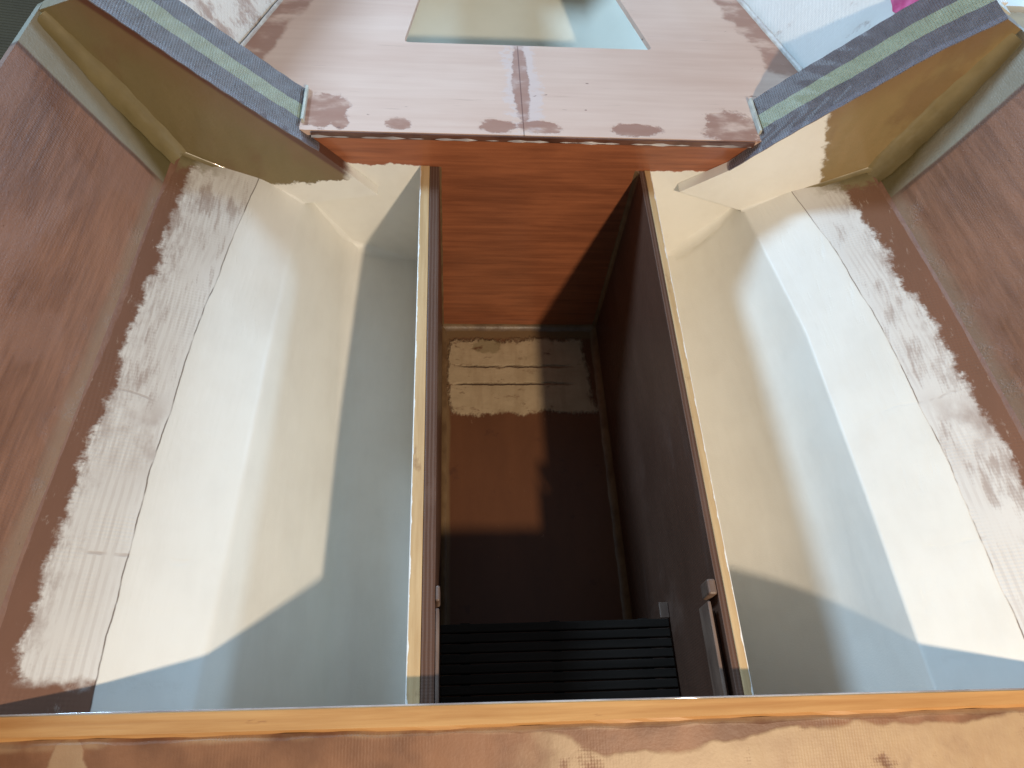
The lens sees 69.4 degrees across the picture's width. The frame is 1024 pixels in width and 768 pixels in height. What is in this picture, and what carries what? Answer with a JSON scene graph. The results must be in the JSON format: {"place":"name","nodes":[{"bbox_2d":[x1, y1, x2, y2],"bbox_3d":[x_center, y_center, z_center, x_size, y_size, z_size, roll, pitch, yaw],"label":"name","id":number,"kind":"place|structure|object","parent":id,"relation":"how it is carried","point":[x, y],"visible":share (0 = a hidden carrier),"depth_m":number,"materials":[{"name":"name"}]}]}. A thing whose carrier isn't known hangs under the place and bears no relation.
{"place":"outdoors","nodes":[
{"label":"outdoors","id":0,"kind":"place"},
{"bbox_2d":[0,0,43,59],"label":"ground","id":1,"kind":"structure","parent":0,"point":[15,15],"depth_m":2.51,"materials":[{"name":"carpet"}]},
{"bbox_2d":[0,0,1023,767],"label":"boat","id":2,"kind":"object","parent":1,"relation":"on","point":[356,356],"visible":0.98,"depth_m":1.27,"materials":[{"name":"beige paint"}]},
{"bbox_2d":[440,618,679,702],"bbox_3d":[0.075,0.465,1.198,0.381,0.025,0.160,0,59,-5],"label":"slatted grating","id":3,"kind":"object","parent":2,"relation":"on","point":[653,652],"visible":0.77,"depth_m":1.20,"materials":[{"name":"black metal"}]},
{"bbox_2d":[891,0,917,12],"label":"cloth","id":4,"kind":"object","parent":2,"relation":"hanging from","point":[898,5],"visible":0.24,"depth_m":1.34,"materials":[{"name":"pink fabric"}]},
{"bbox_2d":[1009,12,1023,28],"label":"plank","id":5,"kind":"object","parent":1,"relation":"on","point":[1018,17],"depth_m":1.63,"materials":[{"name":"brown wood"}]},
{"bbox_2d":[1005,0,1023,12],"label":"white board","id":6,"kind":"object","parent":5,"relation":"on","point":[1014,5],"depth_m":1.65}
]}

